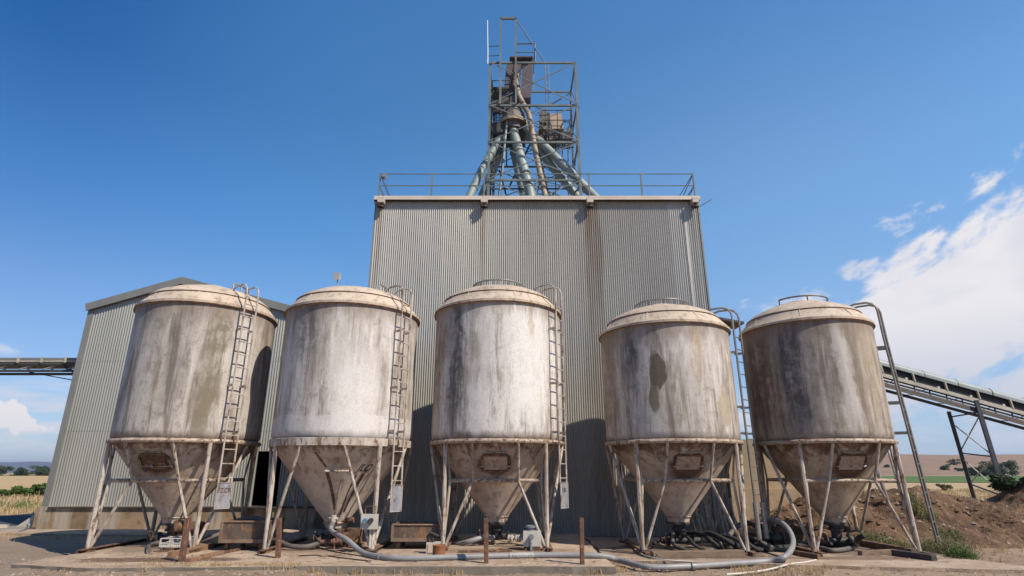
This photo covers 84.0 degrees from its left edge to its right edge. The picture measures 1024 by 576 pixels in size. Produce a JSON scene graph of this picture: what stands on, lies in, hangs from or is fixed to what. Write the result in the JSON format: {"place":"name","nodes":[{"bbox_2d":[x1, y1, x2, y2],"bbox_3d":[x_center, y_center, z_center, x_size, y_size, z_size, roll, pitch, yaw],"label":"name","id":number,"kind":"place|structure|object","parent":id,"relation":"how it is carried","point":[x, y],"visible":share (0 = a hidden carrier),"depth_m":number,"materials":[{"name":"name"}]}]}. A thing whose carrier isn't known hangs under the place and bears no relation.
{"place":"outdoors","nodes":[
{"label":"outdoors","id":0,"kind":"place"},
{"bbox_2d":[0,526,27,529],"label":"pavement","id":1,"kind":"structure","parent":0,"point":[12,527],"depth_m":17.97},
{"bbox_2d":[0,514,34,527],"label":"broken concrete","id":2,"kind":"object","parent":1,"relation":"on","point":[28,523],"visible":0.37,"depth_m":18.48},
{"bbox_2d":[0,515,32,524],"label":"asphalt road","id":3,"kind":"structure","parent":0,"point":[12,519],"depth_m":21.39,"materials":[{"name":"asphalt"}]},
{"bbox_2d":[0,498,41,508],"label":"green grass","id":4,"kind":"structure","parent":0,"point":[20,505],"depth_m":28.77,"materials":[{"name":"green plant"}]},
{"bbox_2d":[0,493,43,514],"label":"dry grass","id":5,"kind":"structure","parent":0,"point":[10,509],"depth_m":29.85,"materials":[{"name":"plant"}]},
{"bbox_2d":[0,476,48,489],"bbox_3d":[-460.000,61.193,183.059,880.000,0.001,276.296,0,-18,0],"label":"wheat field","id":6,"kind":"structure","parent":0,"point":[7,482],"depth_m":112.64,"materials":[{"name":"plant"}]},
{"bbox_2d":[0,462,51,472],"bbox_3d":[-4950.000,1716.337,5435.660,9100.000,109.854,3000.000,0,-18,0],"label":"hills","id":7,"kind":"structure","parent":0,"point":[16,465],"depth_m":4723.25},
{"bbox_2d":[0,529,328,536],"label":"pavement slab","id":8,"kind":"structure","parent":0,"point":[81,532],"depth_m":16.62,"materials":[{"name":"concrete"}]},
{"bbox_2d":[10,533,615,575],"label":"pavement slab","id":9,"kind":"structure","parent":0,"point":[564,542],"depth_m":10.58,"materials":[{"name":"concrete"}]},
{"bbox_2d":[145,539,179,553],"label":"rubber hose","id":10,"kind":"object","parent":9,"relation":"on","point":[148,549],"visible":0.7,"depth_m":12.52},
{"bbox_2d":[159,536,192,551],"bbox_3d":[-6.991,5.339,11.855,0.511,0.272,0.375,0,-18,0],"label":"slatted crate","id":11,"kind":"object","parent":9,"relation":"on","point":[171,545],"visible":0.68,"depth_m":11.69,"materials":[{"name":"white plastic"}]},
{"bbox_2d":[75,283,277,553],"bbox_3d":[-7.680,2.913,13.722,3.242,6.140,3.242,0,-18,0],"label":"hopper silo","id":12,"kind":"object","parent":9,"relation":"on","point":[185,431],"visible":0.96,"depth_m":12.67,"materials":[{"name":"metal"}]},
{"bbox_2d":[170,520,205,549],"bbox_3d":[-6.991,5.310,12.259,0.600,0.576,0.400,0,-18,0],"label":"pump motor","id":13,"kind":"object","parent":9,"relation":"on","point":[176,527],"visible":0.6,"depth_m":12.20,"materials":[{"name":"metal"}]},
{"bbox_2d":[199,532,218,542],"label":"rubber hose","id":14,"kind":"object","parent":13,"relation":"on","point":[210,537],"visible":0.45,"depth_m":12.38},
{"bbox_2d":[167,543,214,556],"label":"timber beam","id":15,"kind":"structure","parent":9,"relation":"on","point":[174,553],"depth_m":11.58,"materials":[{"name":"wood"}]},
{"bbox_2d":[185,556,202,561],"bbox_3d":[-5.888,5.020,10.532,0.120,0.060,0.345,-2,-18,7],"label":"broken plank","id":16,"kind":"object","parent":9,"relation":"on","point":[196,558],"visible":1,"depth_m":10.48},
{"bbox_2d":[200,551,223,558],"bbox_3d":[-5.845,5.194,11.084,0.100,0.070,0.614,-3,-18,8],"label":"broken plank","id":17,"kind":"object","parent":9,"relation":"on","point":[212,554],"visible":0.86,"depth_m":11.03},
{"bbox_2d":[224,547,244,553],"bbox_3d":[-5.755,5.428,11.772,0.050,0.050,0.692,-3,-18,10],"label":"scrap bar","id":18,"kind":"object","parent":9,"relation":"on","point":[234,550],"visible":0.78,"depth_m":11.75,"materials":[{"name":"metal"}]},
{"bbox_2d":[218,517,285,549],"bbox_3d":[-5.653,5.355,12.413,1.001,0.586,1.011,0,-18,0],"label":"skip bin","id":19,"kind":"object","parent":9,"relation":"on","point":[241,532],"visible":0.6,"depth_m":12.00,"materials":[{"name":"metal"}]},
{"bbox_2d":[234,516,265,520],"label":"rubber hose","id":20,"kind":"object","parent":19,"relation":"on","point":[252,518],"visible":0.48,"depth_m":12.40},
{"bbox_2d":[271,537,319,549],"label":"rubber hose","id":21,"kind":"object","parent":9,"relation":"on","point":[298,546],"visible":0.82,"depth_m":11.99,"materials":[{"name":"rubber"}]},
{"bbox_2d":[317,537,342,548],"bbox_3d":[-3.904,5.499,12.198,0.515,0.449,0.200,0,-18,0],"label":"flanged pipe","id":22,"kind":"object","parent":9,"relation":"on","point":[334,541],"visible":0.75,"depth_m":12.17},
{"bbox_2d":[299,555,370,561],"bbox_3d":[-3.332,5.147,10.865,1.731,0.017,0.248,-8,-20,23],"label":"cable","id":23,"kind":"object","parent":9,"relation":"on","point":[338,557],"visible":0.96,"depth_m":10.83,"materials":[{"name":"rubber"}]},
{"bbox_2d":[257,284,419,553],"bbox_3d":[-3.970,2.915,13.616,3.292,6.070,3.292,0,-18,0],"label":"hopper silo","id":24,"kind":"object","parent":9,"relation":"on","point":[340,443],"visible":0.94,"depth_m":12.50,"materials":[{"name":"metal"}]},
{"bbox_2d":[334,273,340,285],"bbox_3d":[-4.408,-0.057,14.268,0.150,0.686,0.125,0,-18,0],"label":"floodlight","id":25,"kind":"object","parent":24,"relation":"attached to","point":[337,276],"visible":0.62,"depth_m":14.30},
{"bbox_2d":[360,506,378,547],"bbox_3d":[-2.938,4.891,11.647,0.330,0.795,0.264,0,-18,0],"label":"switch box","id":26,"kind":"object","parent":24,"relation":"attached to","point":[369,522],"visible":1,"depth_m":11.66,"materials":[{"name":"white plastic"}]},
{"bbox_2d":[328,517,364,546],"bbox_3d":[-3.703,5.428,12.681,0.734,0.602,0.575,0,-18,0],"label":"gear pump","id":27,"kind":"object","parent":9,"relation":"on","point":[354,534],"visible":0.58,"depth_m":12.58,"materials":[{"name":"metal"}]},
{"bbox_2d":[391,521,440,548],"bbox_3d":[-2.042,5.449,12.568,1.097,0.503,0.862,0,-18,0],"label":"skip bin","id":28,"kind":"object","parent":9,"relation":"on","point":[403,532],"visible":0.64,"depth_m":12.23,"materials":[{"name":"metal"}]},
{"bbox_2d":[426,531,440,553],"bbox_3d":[-1.610,5.184,11.609,0.290,0.415,0.255,0,-18,0],"label":"meter box","id":29,"kind":"object","parent":9,"relation":"on","point":[429,544],"visible":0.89,"depth_m":11.54,"materials":[{"name":"metal"}]},
{"bbox_2d":[432,544,445,554],"bbox_3d":[-1.378,4.979,10.728,0.256,0.250,0.256,0,-18,0],"label":"rusty can","id":30,"kind":"object","parent":9,"relation":"on","point":[438,549],"visible":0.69,"depth_m":10.65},
{"bbox_2d":[451,535,494,545],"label":"short hose","id":31,"kind":"object","parent":9,"relation":"on","point":[472,540],"visible":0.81,"depth_m":12.71,"materials":[{"name":"grey plastic"}]},
{"bbox_2d":[458,549,511,552],"bbox_3d":[-0.547,5.426,11.741,1.106,0.035,0.120,3,-18,-8],"label":"scrap plate","id":32,"kind":"object","parent":9,"relation":"on","point":[494,550],"visible":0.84,"depth_m":11.70,"materials":[{"name":"metal"}]},
{"bbox_2d":[429,279,568,551],"bbox_3d":[-0.360,2.943,13.975,3.272,6.239,3.272,0,-18,0],"label":"hopper silo","id":33,"kind":"object","parent":9,"relation":"on","point":[496,442],"visible":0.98,"depth_m":12.86,"materials":[{"name":"metal"}]},
{"bbox_2d":[507,525,540,550],"bbox_3d":[0.258,5.286,12.051,0.710,0.494,0.390,0,-18,0],"label":"pump cabinet","id":34,"kind":"object","parent":9,"relation":"on","point":[531,538],"visible":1,"depth_m":11.97,"materials":[{"name":"metal"}]},
{"bbox_2d":[328,516,795,570],"bbox_3d":[0.985,5.141,11.570,9.929,0.745,2.647,0,-18,0],"label":"long hose","id":35,"kind":"object","parent":9,"relation":"on","point":[786,555],"visible":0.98,"depth_m":10.76,"materials":[{"name":"grey plastic"}]},
{"bbox_2d":[0,473,1023,575],"bbox_3d":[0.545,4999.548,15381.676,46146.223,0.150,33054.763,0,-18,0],"label":"ground","id":36,"kind":"structure","parent":0,"point":[26,549],"depth_m":10.27,"materials":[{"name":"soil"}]},
{"bbox_2d":[0,465,14,475],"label":"tree","id":37,"kind":"object","parent":36,"relation":"on","point":[6,469],"visible":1,"depth_m":343.00,"materials":[{"name":"green plant"}]},
{"bbox_2d":[10,486,21,495],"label":"shrub","id":38,"kind":"object","parent":36,"relation":"on","point":[14,490],"visible":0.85,"depth_m":42.36,"materials":[{"name":"green plant"}]},
{"bbox_2d":[14,467,26,475],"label":"tree","id":39,"kind":"object","parent":36,"relation":"on","point":[19,471],"visible":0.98,"depth_m":341.88,"materials":[{"name":"green plant"}]},
{"bbox_2d":[17,485,28,495],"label":"shrub","id":40,"kind":"object","parent":36,"relation":"on","point":[22,490],"visible":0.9,"depth_m":42.35,"materials":[{"name":"green plant"}]},
{"bbox_2d":[23,488,35,495],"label":"shrub","id":41,"kind":"object","parent":36,"relation":"on","point":[29,490],"visible":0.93,"depth_m":42.26,"materials":[{"name":"green plant"}]},
{"bbox_2d":[31,483,41,494],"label":"shrub","id":42,"kind":"object","parent":36,"relation":"on","point":[35,486],"visible":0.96,"depth_m":42.44,"materials":[{"name":"green plant"}]},
{"bbox_2d":[0,357,76,379],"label":"covered conveyor","id":43,"kind":"object","parent":36,"relation":"on","point":[31,366],"visible":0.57,"depth_m":20.36,"materials":[{"name":"metal"}]},
{"bbox_2d":[28,465,50,474],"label":"tree","id":44,"kind":"object","parent":36,"relation":"on","point":[39,467],"visible":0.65,"depth_m":358.24,"materials":[{"name":"green plant"}]},
{"bbox_2d":[36,483,46,496],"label":"shrub","id":45,"kind":"object","parent":36,"relation":"on","point":[42,488],"visible":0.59,"depth_m":42.42,"materials":[{"name":"green plant"}]},
{"bbox_2d":[33,468,49,475],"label":"tree","id":46,"kind":"object","parent":36,"relation":"on","point":[42,471],"visible":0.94,"depth_m":340.94,"materials":[{"name":"green plant"}]},
{"bbox_2d":[178,518,191,561],"bbox_3d":[-6.061,4.748,10.515,0.092,0.928,0.105,0,-18,0],"label":"marker post","id":47,"kind":"object","parent":36,"relation":"on","point":[184,540],"visible":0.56,"depth_m":10.52,"materials":[{"name":"metal"}]},
{"bbox_2d":[32,277,348,528],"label":"grain shed","id":48,"kind":"structure","parent":36,"relation":"on","point":[76,464],"depth_m":18.88,"materials":[{"name":"corrugated galvanised steel"},{"name":"concrete"}]},
{"bbox_2d":[275,518,281,557],"bbox_3d":[-4.510,4.920,10.989,0.154,0.898,0.100,0,-18,0],"label":"marker post","id":49,"kind":"object","parent":36,"relation":"on","point":[278,537],"visible":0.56,"depth_m":10.98,"materials":[{"name":"metal"}]},
{"bbox_2d":[61,561,830,575],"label":"dry tufts","id":50,"kind":"object","parent":36,"relation":"on","point":[824,566],"visible":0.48,"depth_m":9.97,"materials":[{"name":"plant"}]},
{"bbox_2d":[484,518,488,563],"bbox_3d":[-0.471,4.691,10.346,0.102,0.933,0.100,0,-18,0],"label":"marker post","id":51,"kind":"object","parent":36,"relation":"on","point":[486,558],"visible":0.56,"depth_m":10.32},
{"bbox_2d":[0,553,1010,575],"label":"litter","id":52,"kind":"object","parent":36,"relation":"on","point":[407,563],"visible":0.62,"depth_m":10.21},
{"bbox_2d":[0,483,1023,562],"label":"dry tufts","id":53,"kind":"object","parent":36,"relation":"on","point":[981,548],"visible":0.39,"depth_m":14.81,"materials":[{"name":"plant"}]},
{"bbox_2d":[349,173,735,536],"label":"tower building","id":54,"kind":"structure","parent":36,"relation":"on","point":[603,262],"depth_m":17.92,"materials":[{"name":"grey paint"}]},
{"bbox_2d":[377,197,385,208],"bbox_3d":[-4.252,-2.765,18.511,0.240,0.300,0.242,0,-18,0],"label":"eave lamp","id":55,"kind":"object","parent":54,"relation":"attached to","point":[381,201],"visible":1,"depth_m":18.44,"materials":[{"name":"metal"}]},
{"bbox_2d":[481,197,487,208],"bbox_3d":[-0.902,-2.765,18.511,0.240,0.300,0.242,0,-18,0],"label":"eave lamp","id":56,"kind":"object","parent":54,"relation":"attached to","point":[484,201],"visible":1,"depth_m":18.44,"materials":[{"name":"metal"}]},
{"bbox_2d":[466,17,599,195],"bbox_3d":[0.961,-6.332,22.694,6.055,9.144,2.307,0,-18,0],"label":"elevator frame","id":57,"kind":"object","parent":54,"relation":"on","point":[513,131],"visible":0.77,"depth_m":22.20,"materials":[{"name":"grey paint"}]},
{"bbox_2d":[586,197,593,208],"bbox_3d":[2.534,-2.765,18.511,0.240,0.300,0.242,0,-18,0],"label":"eave lamp","id":58,"kind":"object","parent":54,"relation":"attached to","point":[589,201],"visible":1,"depth_m":18.44,"materials":[{"name":"metal"}]},
{"bbox_2d":[690,197,698,208],"bbox_3d":[5.953,-2.765,18.511,0.240,0.300,0.242,0,-18,0],"label":"eave lamp","id":59,"kind":"object","parent":54,"relation":"attached to","point":[694,201],"visible":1,"depth_m":18.44,"materials":[{"name":"metal"}]},
{"bbox_2d":[719,317,743,328],"bbox_3d":[6.816,1.272,18.828,1.448,0.696,0.800,0,-18,0],"label":"side canopy","id":60,"kind":"object","parent":54,"relation":"attached to","point":[727,321],"visible":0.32,"depth_m":18.58,"materials":[{"name":"metal"}]},
{"bbox_2d":[579,518,584,564],"bbox_3d":[1.258,4.647,10.239,0.091,0.949,0.095,0,-18,0],"label":"marker post","id":61,"kind":"object","parent":36,"relation":"on","point":[581,538],"visible":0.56,"depth_m":10.23,"materials":[{"name":"metal"}]},
{"bbox_2d":[729,439,801,521],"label":"concrete wall","id":62,"kind":"structure","parent":36,"relation":"on","point":[775,490],"depth_m":17.39,"materials":[{"name":"concrete"}]},
{"bbox_2d":[726,559,816,574],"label":"white pipe","id":63,"kind":"object","parent":36,"relation":"on","point":[739,573],"visible":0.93,"depth_m":10.17,"materials":[{"name":"plastic"}]},
{"bbox_2d":[736,482,1023,551],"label":"dirt mound","id":64,"kind":"object","parent":36,"relation":"on","point":[948,512],"visible":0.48,"depth_m":14.96,"materials":[{"name":"red soil"}]},
{"bbox_2d":[856,528,893,544],"bbox_3d":[8.557,5.939,13.472,0.883,0.433,0.850,0,-18,0],"label":"weed clump","id":65,"kind":"object","parent":64,"relation":"on","point":[869,534],"visible":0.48,"depth_m":13.53,"materials":[{"name":"green plant"}]},
{"bbox_2d":[738,486,1023,545],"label":"soil clods","id":66,"kind":"object","parent":64,"relation":"on","point":[940,520],"visible":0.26,"depth_m":14.87,"materials":[{"name":"soil"}]},
{"bbox_2d":[877,468,890,504],"bbox_3d":[9.936,5.137,15.365,0.354,1.644,0.100,0,-18,0],"label":"prop pole","id":67,"kind":"object","parent":64,"relation":"on","point":[882,485],"visible":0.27,"depth_m":15.27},
{"bbox_2d":[887,451,897,486],"bbox_3d":[10.990,5.304,16.362,0.189,1.478,0.044,0,-18,0],"label":"prop pole","id":68,"kind":"object","parent":64,"relation":"on","point":[892,465],"visible":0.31,"depth_m":16.41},
{"bbox_2d":[908,490,939,522],"bbox_3d":[10.783,5.777,15.060,0.800,0.886,0.804,0,-18,0],"label":"weed clump","id":69,"kind":"object","parent":64,"relation":"on","point":[918,507],"visible":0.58,"depth_m":14.97,"materials":[{"name":"green plant"}]},
{"bbox_2d":[938,525,968,539],"bbox_3d":[10.819,6.036,14.002,0.669,0.356,0.675,0,-18,0],"label":"weed clump","id":70,"kind":"object","parent":64,"relation":"on","point":[950,531],"visible":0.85,"depth_m":14.00,"materials":[{"name":"green plant"}]},
{"bbox_2d":[987,473,1023,491],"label":"shrub","id":71,"kind":"object","parent":64,"relation":"on","point":[999,482],"visible":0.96,"depth_m":19.00,"materials":[{"name":"green plant"}]},
{"bbox_2d":[880,536,911,547],"bbox_3d":[8.886,5.909,13.181,0.675,0.308,0.677,-15,-23,38],"label":"weed clump","id":72,"kind":"object","parent":36,"relation":"on","point":[899,542],"visible":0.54,"depth_m":13.12,"materials":[{"name":"green plant"}]},
{"bbox_2d":[911,529,974,557],"bbox_3d":[9.313,5.510,12.378,1.205,0.572,1.230,-16,-24,40],"label":"weed clump","id":73,"kind":"object","parent":36,"relation":"on","point":[942,545],"visible":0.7,"depth_m":12.25,"materials":[{"name":"green plant"}]},
{"bbox_2d":[935,483,952,489],"bbox_3d":[28.747,13.214,37.780,0.943,0.533,0.938,0,-18,0],"label":"shrub","id":74,"kind":"object","parent":36,"relation":"on","point":[944,487],"visible":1,"depth_m":37.65,"materials":[{"name":"green plant"}]},
{"bbox_2d":[879,359,1023,498],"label":"covered conveyor","id":75,"kind":"object","parent":36,"relation":"on","point":[977,396],"visible":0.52,"depth_m":23.43,"materials":[{"name":"metal"}]},
{"bbox_2d":[943,545,983,559],"bbox_3d":[9.160,5.386,11.556,0.715,0.300,0.661,0,-18,0],"label":"weed clump","id":76,"kind":"object","parent":36,"relation":"on","point":[958,554],"visible":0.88,"depth_m":11.52,"materials":[{"name":"green plant"}]},
{"bbox_2d":[0,0,1023,461],"label":"sky","id":77,"kind":"structure","parent":0,"point":[846,152],"materials":[{"name":"blue"}]},
{"bbox_2d":[584,537,1023,573],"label":"pavement slab","id":78,"kind":"structure","parent":0,"point":[614,546],"depth_m":11.16,"materials":[{"name":"concrete"}]},
{"bbox_2d":[634,549,692,561],"bbox_3d":[2.895,5.471,11.627,0.453,0.044,1.861,8,-20,-24],"label":"cable","id":79,"kind":"object","parent":78,"relation":"on","point":[664,559],"visible":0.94,"depth_m":11.05,"materials":[{"name":"white plastic"}]},
{"bbox_2d":[652,532,703,549],"bbox_3d":[3.774,5.676,12.793,1.085,0.333,0.671,-11,-21,29],"label":"black hose","id":80,"kind":"object","parent":78,"relation":"on","point":[690,540],"visible":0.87,"depth_m":12.65,"materials":[{"name":"rubber"}]},
{"bbox_2d":[671,533,689,549],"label":"rubber hose","id":81,"kind":"object","parent":78,"relation":"on","point":[675,545],"visible":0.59,"depth_m":12.64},
{"bbox_2d":[599,298,768,556],"bbox_3d":[3.963,3.219,13.885,3.458,5.819,3.252,0,-18,0],"label":"hopper silo","id":82,"kind":"object","parent":78,"relation":"on","point":[673,435],"visible":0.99,"depth_m":12.86,"materials":[{"name":"metal"}]},
{"bbox_2d":[650,549,744,557],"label":"timber beam","id":83,"kind":"structure","parent":78,"relation":"on","point":[700,553],"depth_m":11.54,"materials":[{"name":"wood"}]},
{"bbox_2d":[695,509,705,542],"bbox_3d":[4.834,5.967,14.791,0.050,1.073,1.420,-2,-18,7],"label":"leaning pole","id":84,"kind":"object","parent":78,"relation":"on","point":[700,526],"visible":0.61,"depth_m":14.56,"materials":[{"name":"metal"}]},
{"bbox_2d":[685,531,733,549],"bbox_3d":[4.284,5.656,12.737,1.308,0.379,0.745,-7,-19,22],"label":"black hose","id":85,"kind":"object","parent":78,"relation":"on","point":[711,541],"visible":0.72,"depth_m":12.50,"materials":[{"name":"rubber"}]},
{"bbox_2d":[716,500,725,533],"bbox_3d":[5.452,6.040,14.777,0.060,0.937,1.430,-4,-18,13],"label":"leaning pole","id":86,"kind":"object","parent":78,"relation":"on","point":[722,522],"visible":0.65,"depth_m":14.73,"materials":[{"name":"metal"}]},
{"bbox_2d":[702,521,751,549],"bbox_3d":[4.742,5.528,12.629,2.094,0.570,0.290,14,-23,-37],"label":"rubber hose","id":87,"kind":"object","parent":78,"relation":"on","point":[731,532],"visible":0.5,"depth_m":12.87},
{"bbox_2d":[724,492,734,541],"bbox_3d":[5.650,5.935,14.821,0.054,1.154,1.421,-5,-19,14],"label":"leaning pole","id":88,"kind":"object","parent":78,"relation":"on","point":[727,510],"visible":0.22,"depth_m":15.10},
{"bbox_2d":[697,531,763,549],"bbox_3d":[5.072,5.663,12.745,1.608,0.391,0.951,0,-18,0],"label":"black hose","id":89,"kind":"object","parent":78,"relation":"on","point":[724,539],"visible":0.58,"depth_m":12.51,"materials":[{"name":"rubber"}]},
{"bbox_2d":[729,498,738,533],"bbox_3d":[5.789,6.010,14.798,0.045,0.992,1.414,-5,-19,15],"label":"leaning pole","id":90,"kind":"object","parent":78,"relation":"on","point":[733,512],"visible":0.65,"depth_m":15.04,"materials":[{"name":"metal"}]},
{"bbox_2d":[720,534,788,549],"bbox_3d":[5.703,5.686,12.757,1.952,0.307,0.627,4,-19,-13],"label":"black hose","id":91,"kind":"object","parent":78,"relation":"on","point":[731,537],"visible":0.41,"depth_m":12.54,"materials":[{"name":"rubber"}]},
{"bbox_2d":[747,517,785,543],"bbox_3d":[5.768,5.627,13.097,0.950,0.651,0.270,0,-18,0],"label":"valve gear","id":92,"kind":"object","parent":78,"relation":"on","point":[773,539],"visible":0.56,"depth_m":13.02,"materials":[{"name":"metal"}]},
{"bbox_2d":[748,534,797,551],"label":"rubber hose","id":93,"kind":"object","parent":78,"relation":"on","point":[767,544],"visible":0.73,"depth_m":12.39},
{"bbox_2d":[771,524,791,542],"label":"hose","id":94,"kind":"object","parent":78,"relation":"on","point":[777,529],"visible":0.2,"depth_m":13.84,"materials":[{"name":"rubber"}]},
{"bbox_2d":[742,540,832,551],"bbox_3d":[6.072,5.724,12.774,2.211,0.278,0.593,5,-19,-14],"label":"black hose","id":95,"kind":"object","parent":78,"relation":"on","point":[758,549],"visible":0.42,"depth_m":12.34,"materials":[{"name":"rubber"}]},
{"bbox_2d":[793,550,820,558],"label":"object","id":96,"kind":"object","parent":78,"relation":"on","point":[807,554],"visible":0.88,"depth_m":11.57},
{"bbox_2d":[763,533,865,551],"bbox_3d":[6.607,5.675,12.784,2.293,0.383,0.983,0,-18,0],"label":"black hose","id":97,"kind":"object","parent":78,"relation":"on","point":[859,537],"visible":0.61,"depth_m":12.65,"materials":[{"name":"rubber"}]},
{"bbox_2d":[819,533,857,552],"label":"rubber hose","id":98,"kind":"object","parent":78,"relation":"on","point":[849,536],"visible":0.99,"depth_m":12.36,"materials":[{"name":"rubber"}]},
{"bbox_2d":[738,295,940,556],"bbox_3d":[7.586,3.170,13.848,3.414,5.889,3.122,0,-18,0],"label":"hopper silo","id":99,"kind":"object","parent":78,"relation":"on","point":[825,440],"visible":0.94,"depth_m":12.89,"materials":[{"name":"metal"}]},
{"bbox_2d":[857,549,897,555],"bbox_3d":[7.707,5.564,11.977,0.953,0.090,0.120,5,-19,-15],"label":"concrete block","id":100,"kind":"object","parent":78,"relation":"on","point":[875,552],"visible":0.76,"depth_m":11.90,"materials":[{"name":"concrete"}]},
{"bbox_2d":[859,539,918,551],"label":"wooden beam","id":101,"kind":"structure","parent":78,"relation":"on","point":[873,544],"depth_m":12.67,"materials":[{"name":"wood"}]},
{"bbox_2d":[891,550,937,560],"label":"charred beam","id":102,"kind":"structure","parent":78,"relation":"on","point":[917,555],"depth_m":11.40,"materials":[{"name":"wood"}]},
{"bbox_2d":[864,483,999,499],"bbox_3d":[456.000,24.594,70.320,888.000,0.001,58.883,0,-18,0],"label":"dry grass field","id":103,"kind":"structure","parent":0,"point":[888,486],"depth_m":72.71,"materials":[{"name":"plant"}]},
{"bbox_2d":[872,476,1021,482],"bbox_3d":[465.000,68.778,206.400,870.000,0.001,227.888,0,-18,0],"label":"crop field","id":104,"kind":"structure","parent":0,"point":[942,479],"depth_m":146.48,"materials":[{"name":"plant"}]},
{"bbox_2d":[968,466,982,475],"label":"tree","id":105,"kind":"object","parent":104,"relation":"on","point":[971,472],"visible":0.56,"depth_m":294.41,"materials":[{"name":"green plant"}]},
{"bbox_2d":[974,469,990,475],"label":"tree","id":106,"kind":"object","parent":104,"relation":"on","point":[985,472],"visible":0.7,"depth_m":284.14,"materials":[{"name":"green plant"}]},
{"bbox_2d":[977,461,992,474],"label":"tree","id":107,"kind":"object","parent":104,"relation":"on","point":[981,462],"visible":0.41,"depth_m":295.45,"materials":[{"name":"green plant"}]},
{"bbox_2d":[988,463,1003,473],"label":"tree","id":108,"kind":"object","parent":104,"relation":"on","point":[991,468],"visible":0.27,"depth_m":285.88,"materials":[{"name":"green plant"}]},
{"bbox_2d":[1001,460,1019,475],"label":"tree","id":109,"kind":"object","parent":104,"relation":"on","point":[1012,466],"visible":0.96,"depth_m":285.12,"materials":[{"name":"green plant"}]},
{"bbox_2d":[878,454,1023,475],"bbox_3d":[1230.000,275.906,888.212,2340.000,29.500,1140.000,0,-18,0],"label":"tan hill","id":110,"kind":"structure","parent":0,"point":[931,465],"depth_m":459.41,"materials":[{"name":"brown soil"}]},
{"bbox_2d":[945,458,960,464],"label":"round bush","id":111,"kind":"object","parent":110,"relation":"on","point":[952,461],"visible":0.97,"depth_m":444.19,"materials":[{"name":"green plant"}]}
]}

